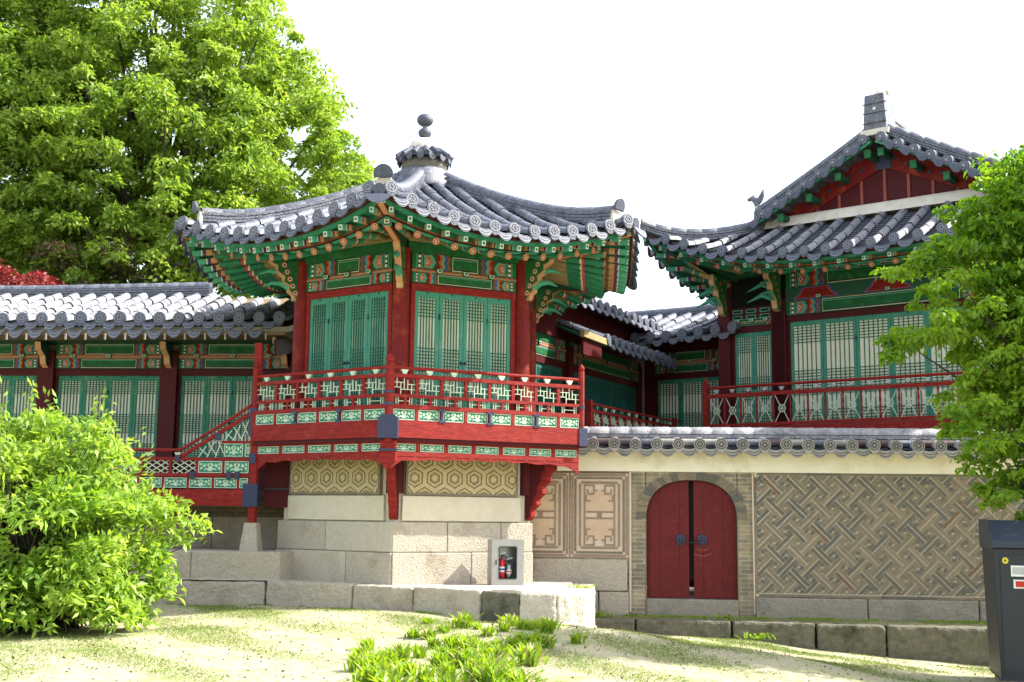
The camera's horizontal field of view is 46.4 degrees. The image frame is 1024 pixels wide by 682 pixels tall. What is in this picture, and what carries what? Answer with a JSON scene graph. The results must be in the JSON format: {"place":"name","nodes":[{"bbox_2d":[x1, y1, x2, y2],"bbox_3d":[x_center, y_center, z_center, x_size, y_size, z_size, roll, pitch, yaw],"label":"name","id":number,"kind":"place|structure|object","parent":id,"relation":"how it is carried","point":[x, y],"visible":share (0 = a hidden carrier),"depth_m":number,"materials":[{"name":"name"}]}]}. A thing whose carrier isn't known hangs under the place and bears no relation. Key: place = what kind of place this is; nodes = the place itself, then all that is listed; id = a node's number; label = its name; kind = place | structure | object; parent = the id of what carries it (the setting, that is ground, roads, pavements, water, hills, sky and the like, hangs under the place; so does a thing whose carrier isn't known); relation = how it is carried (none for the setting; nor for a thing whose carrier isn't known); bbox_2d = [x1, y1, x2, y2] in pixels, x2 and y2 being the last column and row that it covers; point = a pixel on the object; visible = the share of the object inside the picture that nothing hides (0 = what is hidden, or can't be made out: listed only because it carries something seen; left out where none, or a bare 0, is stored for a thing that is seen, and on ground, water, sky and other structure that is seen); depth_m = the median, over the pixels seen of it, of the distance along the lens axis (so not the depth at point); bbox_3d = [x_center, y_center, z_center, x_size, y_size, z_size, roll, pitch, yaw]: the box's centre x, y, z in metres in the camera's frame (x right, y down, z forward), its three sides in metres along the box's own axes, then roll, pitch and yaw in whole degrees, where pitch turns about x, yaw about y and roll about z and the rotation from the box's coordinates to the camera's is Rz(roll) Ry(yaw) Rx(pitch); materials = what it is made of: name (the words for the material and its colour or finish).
{"place":"outdoors","nodes":[
{"label":"outdoors","id":0,"kind":"place"},
{"bbox_2d":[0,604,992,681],"bbox_3d":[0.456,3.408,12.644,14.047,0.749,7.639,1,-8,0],"label":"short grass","id":1,"kind":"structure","parent":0,"point":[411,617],"depth_m":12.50,"materials":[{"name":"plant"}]},
{"bbox_2d":[0,587,998,681],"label":"ground","id":2,"kind":"structure","parent":0,"point":[233,665],"depth_m":12.03,"materials":[{"name":"soil"}]},
{"bbox_2d":[0,259,87,285],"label":"red maple","id":3,"kind":"object","parent":2,"relation":"on","point":[34,277],"visible":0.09,"depth_m":24.93,"materials":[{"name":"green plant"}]},
{"bbox_2d":[0,0,122,279],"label":"broadleaf tree","id":4,"kind":"object","parent":2,"relation":"on","point":[13,37],"visible":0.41,"depth_m":28.54,"materials":[{"name":"green plant"}]},
{"bbox_2d":[12,228,185,284],"bbox_3d":[-9.463,1.376,27.481,4.925,8.286,3.081,1,-8,0],"label":"shrub","id":5,"kind":"object","parent":2,"relation":"on","point":[32,255],"visible":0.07,"depth_m":27.45,"materials":[{"name":"red plant"}]},
{"bbox_2d":[0,377,221,639],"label":"leafy bush","id":6,"kind":"object","parent":2,"relation":"on","point":[56,572],"visible":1,"depth_m":12.88,"materials":[{"name":"green plant"}]},
{"bbox_2d":[0,0,377,298],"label":"broadleaf tree","id":7,"kind":"object","parent":2,"relation":"on","point":[216,83],"visible":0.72,"depth_m":28.59,"materials":[{"name":"green plant"}]},
{"bbox_2d":[343,651,373,672],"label":"plant clump","id":8,"kind":"object","parent":2,"relation":"on","point":[352,660],"visible":0.76,"depth_m":10.34,"materials":[{"name":"green plant"}]},
{"bbox_2d":[349,644,374,656],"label":"plant clump","id":9,"kind":"object","parent":2,"relation":"on","point":[358,650],"visible":0.39,"depth_m":11.18,"materials":[{"name":"green plant"}]},
{"bbox_2d":[353,636,374,650],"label":"plant clump","id":10,"kind":"object","parent":2,"relation":"on","point":[366,642],"visible":0.73,"depth_m":11.93,"materials":[{"name":"green plant"}]},
{"bbox_2d":[137,579,596,627],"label":"stone terrace","id":11,"kind":"structure","parent":2,"relation":"on","point":[550,599],"depth_m":15.31,"materials":[{"name":"stone"}]},
{"bbox_2d":[123,547,293,580],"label":"stone platform","id":12,"kind":"structure","parent":11,"relation":"on","point":[201,563],"depth_m":16.28,"materials":[{"name":"stone"}]},
{"bbox_2d":[0,282,293,550],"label":"side wing","id":13,"kind":"structure","parent":12,"relation":"on","point":[170,366],"depth_m":19.99,"materials":[{"name":"red wood"}]},
{"bbox_2d":[0,376,11,433],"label":"door","id":14,"kind":"structure","parent":13,"relation":"in","point":[6,385],"depth_m":20.35,"materials":[{"name":"wood"}]},
{"bbox_2d":[9,376,36,440],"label":"door","id":15,"kind":"structure","parent":13,"relation":"in","point":[20,385],"depth_m":20.32,"materials":[{"name":"wood"}]},
{"bbox_2d":[57,376,83,447],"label":"door","id":16,"kind":"structure","parent":13,"relation":"in","point":[70,388],"depth_m":20.24,"materials":[{"name":"wood"}]},
{"bbox_2d":[81,376,108,446],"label":"door","id":17,"kind":"structure","parent":13,"relation":"in","point":[93,385],"depth_m":20.21,"materials":[{"name":"wood"}]},
{"bbox_2d":[106,376,134,453],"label":"door","id":18,"kind":"structure","parent":13,"relation":"in","point":[121,388],"depth_m":20.15,"materials":[{"name":"wood"}]},
{"bbox_2d":[131,376,159,456],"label":"door","id":19,"kind":"structure","parent":13,"relation":"in","point":[146,388],"depth_m":20.09,"materials":[{"name":"wood"}]},
{"bbox_2d":[178,376,207,456],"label":"door","id":20,"kind":"structure","parent":13,"relation":"in","point":[193,392],"depth_m":20.02,"materials":[{"name":"wood"}]},
{"bbox_2d":[204,376,232,457],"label":"door","id":21,"kind":"structure","parent":13,"relation":"in","point":[219,388],"depth_m":19.99,"materials":[{"name":"wood"}]},
{"bbox_2d":[230,376,252,457],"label":"door","id":22,"kind":"structure","parent":13,"relation":"in","point":[241,394],"depth_m":19.98,"materials":[{"name":"wood"}]},
{"bbox_2d":[262,377,284,409],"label":"door","id":23,"kind":"structure","parent":13,"relation":"in","point":[281,396],"depth_m":19.95,"materials":[{"name":"wood"}]},
{"bbox_2d":[487,539,523,584],"bbox_3d":[-0.084,2.965,16.021,0.440,0.600,0.270,3,-9,-14],"label":"extinguisher cabinet","id":24,"kind":"object","parent":11,"relation":"on","point":[505,563],"visible":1,"depth_m":15.92,"materials":[{"name":"metal"}]},
{"bbox_2d":[351,661,383,681],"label":"plant clump","id":25,"kind":"object","parent":2,"relation":"on","point":[365,672],"visible":0.66,"depth_m":9.64,"materials":[{"name":"green plant"}]},
{"bbox_2d":[352,662,398,681],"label":"plant clump","id":26,"kind":"object","parent":2,"relation":"on","point":[378,673],"visible":0.66,"depth_m":9.55,"materials":[{"name":"plant"}]},
{"bbox_2d":[360,649,396,667],"bbox_3d":[-1.189,2.812,10.561,0.316,0.192,0.312,-5,-10,36],"label":"plant clump","id":27,"kind":"object","parent":2,"relation":"on","point":[380,653],"visible":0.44,"depth_m":10.56,"materials":[{"name":"green plant"}]},
{"bbox_2d":[358,650,399,669],"bbox_3d":[-1.185,2.803,10.463,0.392,0.183,0.293,5,-9,-24],"label":"plant clump","id":28,"kind":"object","parent":2,"relation":"on","point":[381,660],"visible":0.51,"depth_m":10.45,"materials":[{"name":"green plant"}]},
{"bbox_2d":[368,670,418,681],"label":"plant clump","id":29,"kind":"object","parent":2,"relation":"on","point":[397,678],"visible":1,"depth_m":9.35,"materials":[{"name":"green plant"}]},
{"bbox_2d":[376,645,414,665],"bbox_3d":[-1.079,2.835,10.716,0.355,0.196,0.314,-1,-8,10],"label":"plant clump","id":30,"kind":"object","parent":2,"relation":"on","point":[391,655],"visible":0.48,"depth_m":10.66,"materials":[{"name":"plant"}]},
{"bbox_2d":[387,662,413,676],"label":"plant clump","id":31,"kind":"object","parent":2,"relation":"on","point":[399,669],"visible":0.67,"depth_m":10.14,"materials":[{"name":"green plant"}]},
{"bbox_2d":[383,639,418,661],"bbox_3d":[-1.015,2.875,11.064,0.306,0.220,0.303,-1,-9,13],"label":"plant clump","id":32,"kind":"object","parent":2,"relation":"on","point":[399,647],"visible":0.56,"depth_m":11.02,"materials":[{"name":"green plant"}]},
{"bbox_2d":[390,658,419,676],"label":"plant clump","id":33,"kind":"object","parent":2,"relation":"on","point":[410,667],"visible":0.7,"depth_m":10.16,"materials":[{"name":"green plant"}]},
{"bbox_2d":[166,113,646,584],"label":"hexagonal pavilion","id":34,"kind":"structure","parent":2,"relation":"on","point":[411,435],"depth_m":16.45,"materials":[{"name":"wood"}]},
{"bbox_2d":[307,298,329,407],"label":"door","id":35,"kind":"structure","parent":34,"relation":"in","point":[319,314],"depth_m":17.14,"materials":[{"name":"green wood"}]},
{"bbox_2d":[326,295,348,406],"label":"door","id":36,"kind":"structure","parent":34,"relation":"in","point":[339,306],"depth_m":16.93,"materials":[{"name":"green wood"}]},
{"bbox_2d":[346,293,368,405],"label":"door","id":37,"kind":"structure","parent":34,"relation":"in","point":[358,317],"depth_m":16.73,"materials":[{"name":"green wood"}]},
{"bbox_2d":[366,291,387,404],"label":"door","id":38,"kind":"structure","parent":34,"relation":"in","point":[378,301],"depth_m":16.53,"materials":[{"name":"green wood"}]},
{"bbox_2d":[413,291,439,410],"bbox_3d":[-1.179,0.159,16.449,0.376,1.700,0.058,5,-9,-26],"label":"door","id":39,"kind":"structure","parent":34,"relation":"in","point":[426,337],"depth_m":16.48,"materials":[{"name":"wood"}]},
{"bbox_2d":[437,293,463,411],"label":"door","id":40,"kind":"structure","parent":34,"relation":"in","point":[451,306],"depth_m":16.63,"materials":[{"name":"wood"}]},
{"bbox_2d":[462,295,488,412],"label":"door","id":41,"kind":"structure","parent":34,"relation":"in","point":[475,321],"depth_m":16.79,"materials":[{"name":"wood"}]},
{"bbox_2d":[486,298,510,409],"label":"door","id":42,"kind":"structure","parent":34,"relation":"in","point":[498,310],"depth_m":16.95,"materials":[{"name":"wood"}]},
{"bbox_2d":[401,626,425,638],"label":"plant clump","id":43,"kind":"object","parent":2,"relation":"on","point":[413,633],"visible":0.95,"depth_m":12.60,"materials":[{"name":"green plant"}]},
{"bbox_2d":[410,643,432,658],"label":"plant clump","id":44,"kind":"object","parent":2,"relation":"on","point":[417,653],"visible":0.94,"depth_m":11.38,"materials":[{"name":"plant"}]},
{"bbox_2d":[405,662,447,681],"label":"plant clump","id":45,"kind":"object","parent":2,"relation":"on","point":[427,671],"visible":0.73,"depth_m":9.58,"materials":[{"name":"green plant"}]},
{"bbox_2d":[417,626,439,639],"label":"plant clump","id":46,"kind":"object","parent":2,"relation":"on","point":[430,632],"visible":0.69,"depth_m":12.53,"materials":[{"name":"plant"}]},
{"bbox_2d":[421,636,445,649],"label":"plant clump","id":47,"kind":"object","parent":2,"relation":"on","point":[431,642],"visible":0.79,"depth_m":12.02,"materials":[{"name":"green plant"}]},
{"bbox_2d":[427,648,454,666],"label":"plant clump","id":48,"kind":"object","parent":2,"relation":"on","point":[437,657],"visible":0.65,"depth_m":10.72,"materials":[{"name":"plant"}]},
{"bbox_2d":[421,669,464,681],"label":"plant clump","id":49,"kind":"object","parent":2,"relation":"on","point":[440,678],"visible":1,"depth_m":9.34,"materials":[{"name":"green plant"}]},
{"bbox_2d":[426,659,460,676],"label":"plant clump","id":50,"kind":"object","parent":2,"relation":"on","point":[452,667],"visible":0.48,"depth_m":10.11,"materials":[{"name":"green plant"}]},
{"bbox_2d":[434,624,456,633],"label":"plant clump","id":51,"kind":"object","parent":2,"relation":"on","point":[445,629],"visible":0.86,"depth_m":12.86,"materials":[{"name":"plant"}]},
{"bbox_2d":[440,631,460,647],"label":"plant clump","id":52,"kind":"object","parent":2,"relation":"on","point":[452,641],"visible":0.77,"depth_m":12.02,"materials":[{"name":"green plant"}]},
{"bbox_2d":[446,649,471,666],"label":"plant clump","id":53,"kind":"object","parent":2,"relation":"on","point":[451,656],"visible":0.34,"depth_m":10.86,"materials":[{"name":"green plant"}]},
{"bbox_2d":[448,671,477,681],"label":"plant clump","id":54,"kind":"object","parent":2,"relation":"on","point":[464,678],"visible":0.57,"depth_m":9.46,"materials":[{"name":"green plant"}]},
{"bbox_2d":[448,609,483,628],"bbox_3d":[-0.540,3.099,13.284,0.336,0.230,0.340,-5,-10,35],"label":"plant clump","id":55,"kind":"object","parent":2,"relation":"on","point":[464,620],"visible":0.84,"depth_m":13.25,"materials":[{"name":"green plant"}]},
{"bbox_2d":[456,634,475,648],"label":"plant clump","id":56,"kind":"object","parent":2,"relation":"on","point":[463,645],"visible":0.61,"depth_m":12.00,"materials":[{"name":"green plant"}]},
{"bbox_2d":[448,648,487,667],"bbox_3d":[-0.373,2.879,10.803,0.350,0.206,0.395,-7,-12,44],"label":"plant clump","id":57,"kind":"object","parent":2,"relation":"on","point":[465,655],"visible":0.43,"depth_m":10.76,"materials":[{"name":"plant"}]},
{"bbox_2d":[462,639,489,649],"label":"plant clump","id":58,"kind":"object","parent":2,"relation":"on","point":[475,645],"visible":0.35,"depth_m":11.83,"materials":[{"name":"plant"}]},
{"bbox_2d":[458,655,502,681],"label":"plant clump","id":59,"kind":"object","parent":2,"relation":"on","point":[467,666],"visible":0.52,"depth_m":9.89,"materials":[{"name":"green plant"}]},
{"bbox_2d":[469,642,496,656],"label":"plant clump","id":60,"kind":"object","parent":2,"relation":"on","point":[480,647],"visible":0.5,"depth_m":11.45,"materials":[{"name":"green plant"}]},
{"bbox_2d":[477,624,500,636],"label":"plant clump","id":61,"kind":"object","parent":2,"relation":"on","point":[487,631],"visible":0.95,"depth_m":12.68,"materials":[{"name":"green plant"}]},
{"bbox_2d":[463,659,517,681],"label":"plant clump","id":62,"kind":"object","parent":2,"relation":"on","point":[488,673],"visible":0.94,"depth_m":9.50,"materials":[{"name":"green plant"}]},
{"bbox_2d":[471,650,509,667],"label":"plant clump","id":63,"kind":"object","parent":2,"relation":"on","point":[494,658],"visible":0.24,"depth_m":10.48,"materials":[{"name":"green plant"}]},
{"bbox_2d":[0,604,995,681],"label":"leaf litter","id":64,"kind":"object","parent":2,"relation":"on","point":[572,677],"visible":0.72,"depth_m":12.24,"materials":[{"name":"brown plant"}]},
{"bbox_2d":[488,641,516,658],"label":"plant clump","id":65,"kind":"object","parent":2,"relation":"on","point":[500,650],"visible":0.66,"depth_m":11.47,"materials":[{"name":"green plant"}]},
{"bbox_2d":[495,619,515,631],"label":"plant clump","id":66,"kind":"object","parent":2,"relation":"on","point":[503,626],"visible":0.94,"depth_m":12.99,"materials":[{"name":"green plant"}]},
{"bbox_2d":[495,612,522,626],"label":"plant clump","id":67,"kind":"object","parent":2,"relation":"on","point":[509,618],"visible":0.57,"depth_m":13.54,"materials":[{"name":"green plant"}]},
{"bbox_2d":[503,635,525,647],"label":"plant clump","id":68,"kind":"object","parent":2,"relation":"on","point":[515,640],"visible":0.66,"depth_m":12.11,"materials":[{"name":"plant"}]},
{"bbox_2d":[511,618,531,629],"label":"plant clump","id":69,"kind":"object","parent":2,"relation":"on","point":[520,624],"visible":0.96,"depth_m":13.20,"materials":[{"name":"plant"}]},
{"bbox_2d":[504,665,545,681],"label":"plant clump","id":70,"kind":"object","parent":2,"relation":"on","point":[521,674],"visible":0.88,"depth_m":9.57,"materials":[{"name":"green plant"}]},
{"bbox_2d":[507,641,548,666],"bbox_3d":[0.141,2.922,11.175,0.400,0.255,0.403,4,-9,-21],"label":"plant clump","id":71,"kind":"object","parent":2,"relation":"on","point":[531,656],"visible":0.96,"depth_m":11.13,"materials":[{"name":"green plant"}]},
{"bbox_2d":[513,630,548,645],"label":"plant clump","id":72,"kind":"object","parent":2,"relation":"on","point":[532,638],"visible":0.48,"depth_m":12.15,"materials":[{"name":"plant"}]},
{"bbox_2d":[532,617,563,633],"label":"plant clump","id":73,"kind":"object","parent":2,"relation":"on","point":[545,626],"visible":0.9,"depth_m":13.04,"materials":[{"name":"green plant"}]},
{"bbox_2d":[537,632,561,647],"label":"plant clump","id":74,"kind":"object","parent":2,"relation":"on","point":[550,642],"visible":0.83,"depth_m":12.15,"materials":[{"name":"green plant"}]},
{"bbox_2d":[151,603,986,625],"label":"edge grass","id":75,"kind":"structure","parent":2,"relation":"on","point":[694,616],"depth_m":16.62,"materials":[{"name":"green plant"}]},
{"bbox_2d":[567,630,589,644],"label":"plant clump","id":76,"kind":"object","parent":2,"relation":"on","point":[576,638],"visible":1,"depth_m":12.52,"materials":[{"name":"green plant"}]},
{"bbox_2d":[536,298,676,426],"bbox_3d":[0.431,1.725,22.672,4.384,5.835,6.900,-4,-9,28],"label":"corridor","id":77,"kind":"object","parent":2,"relation":"on","point":[592,337],"visible":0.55,"depth_m":21.94,"materials":[{"name":"red wood"}]},
{"bbox_2d":[536,362,548,411],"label":"door","id":78,"kind":"structure","parent":77,"relation":"in","point":[541,369],"depth_m":20.62,"materials":[{"name":"green wood"}]},
{"bbox_2d":[549,365,562,412],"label":"door","id":79,"kind":"structure","parent":77,"relation":"in","point":[553,371],"depth_m":21.07,"materials":[{"name":"green wood"}]},
{"bbox_2d":[574,372,577,413],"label":"door","id":80,"kind":"structure","parent":77,"relation":"in","point":[575,373],"depth_m":21.84,"materials":[{"name":"green wood"}]},
{"bbox_2d":[584,375,597,425],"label":"door","id":81,"kind":"structure","parent":77,"relation":"in","point":[590,383],"depth_m":22.42,"materials":[{"name":"green wood"}]},
{"bbox_2d":[598,378,610,425],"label":"door","id":82,"kind":"structure","parent":77,"relation":"in","point":[604,386],"depth_m":22.98,"materials":[{"name":"green wood"}]},
{"bbox_2d":[611,382,623,426],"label":"door","id":83,"kind":"structure","parent":77,"relation":"in","point":[617,390],"depth_m":23.54,"materials":[{"name":"green wood"}]},
{"bbox_2d":[624,385,635,426],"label":"door","id":84,"kind":"structure","parent":77,"relation":"in","point":[629,392],"depth_m":24.11,"materials":[{"name":"green wood"}]},
{"bbox_2d":[629,304,740,586],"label":"wing","id":85,"kind":"structure","parent":2,"relation":"on","point":[686,338],"depth_m":23.94,"materials":[{"name":"wood"}]},
{"bbox_2d":[657,379,680,426],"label":"door","id":86,"kind":"structure","parent":85,"relation":"in","point":[669,391],"depth_m":24.13,"materials":[{"name":"wood"}]},
{"bbox_2d":[680,377,703,426],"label":"door","id":87,"kind":"structure","parent":85,"relation":"in","point":[691,388],"depth_m":23.80,"materials":[{"name":"wood"}]},
{"bbox_2d":[704,376,719,424],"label":"door","id":88,"kind":"structure","parent":85,"relation":"in","point":[712,381],"depth_m":23.51,"materials":[{"name":"wood"}]},
{"bbox_2d":[735,631,775,639],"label":"weed","id":89,"kind":"object","parent":2,"relation":"on","point":[760,637],"visible":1,"depth_m":15.79,"materials":[{"name":"green plant"}]},
{"bbox_2d":[531,426,1023,639],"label":"garden wall","id":90,"kind":"structure","parent":2,"relation":"on","point":[843,523],"depth_m":17.11,"materials":[{"name":"brick"}]},
{"bbox_2d":[647,481,688,597],"bbox_3d":[2.258,2.867,17.311,0.605,1.672,0.100,0,-8,5],"label":"gate door","id":91,"kind":"structure","parent":90,"relation":"in","point":[668,508],"depth_m":17.30,"materials":[{"name":"red wood"}]},
{"bbox_2d":[682,481,736,598],"bbox_3d":[2.846,2.866,17.253,0.773,1.672,0.114,0,-8,5],"label":"gate door","id":92,"kind":"structure","parent":90,"relation":"in","point":[714,516],"depth_m":17.24,"materials":[{"name":"red wood"}]},
{"bbox_2d":[595,617,989,665],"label":"stone curb","id":93,"kind":"structure","parent":2,"relation":"on","point":[967,645],"depth_m":16.03,"materials":[{"name":"stone"}]},
{"bbox_2d":[595,615,986,625],"bbox_3d":[4.753,3.869,16.422,7.600,0.045,1.600,1,-8,0],"label":"raised strip","id":94,"kind":"object","parent":93,"relation":"on","point":[883,623],"visible":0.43,"depth_m":16.60,"materials":[{"name":"stone"}]},
{"bbox_2d":[869,144,1023,519],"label":"broadleaf tree","id":95,"kind":"object","parent":2,"relation":"on","point":[997,316],"visible":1,"depth_m":13.10,"materials":[{"name":"green plant"}]},
{"bbox_2d":[978,519,1023,681],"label":"utility cabinet","id":96,"kind":"object","parent":2,"relation":"on","point":[1001,543],"visible":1,"depth_m":12.22,"materials":[{"name":"metal"}]},
{"bbox_2d":[2,0,1023,311],"label":"sky","id":97,"kind":"structure","parent":0,"point":[682,112],"materials":[{"name":"white"}]},
{"bbox_2d":[640,87,1021,428],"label":"palace hall","id":98,"kind":"structure","parent":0,"point":[797,293],"depth_m":21.06,"materials":[{"name":"tile"}]},
{"bbox_2d":[734,332,754,426],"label":"door","id":99,"kind":"structure","parent":98,"relation":"in","point":[744,342],"depth_m":22.30,"materials":[{"name":"wood"}]},
{"bbox_2d":[754,331,772,425],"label":"door","id":100,"kind":"structure","parent":98,"relation":"in","point":[762,339],"depth_m":22.07,"materials":[{"name":"wood"}]},
{"bbox_2d":[790,319,824,424],"bbox_3d":[5.321,0.599,21.524,0.629,1.950,0.058,-6,-10,38],"label":"door","id":101,"kind":"structure","parent":98,"relation":"in","point":[807,360],"depth_m":21.55,"materials":[{"name":"wood"}]},
{"bbox_2d":[822,316,858,423],"bbox_3d":[5.822,0.549,21.137,0.629,1.950,0.058,-6,-10,38],"label":"door","id":102,"kind":"structure","parent":98,"relation":"in","point":[839,342],"depth_m":21.17,"materials":[{"name":"wood"}]},
{"bbox_2d":[855,313,893,421],"bbox_3d":[6.290,0.500,20.763,0.629,1.950,0.081,-6,-10,38],"label":"door","id":103,"kind":"structure","parent":98,"relation":"in","point":[868,327],"depth_m":20.82,"materials":[{"name":"wood"}]},
{"bbox_2d":[890,310,929,420],"bbox_3d":[6.793,0.449,20.372,0.629,1.950,0.081,-6,-10,38],"label":"door","id":104,"kind":"structure","parent":98,"relation":"in","point":[919,364],"depth_m":20.38,"materials":[{"name":"wood"}]},
{"bbox_2d":[926,306,964,419],"bbox_3d":[7.288,0.403,20.016,0.614,1.950,0.040,-6,-10,38],"label":"door","id":105,"kind":"structure","parent":98,"relation":"in","point":[932,368],"depth_m":20.08,"materials":[{"name":"wood"}]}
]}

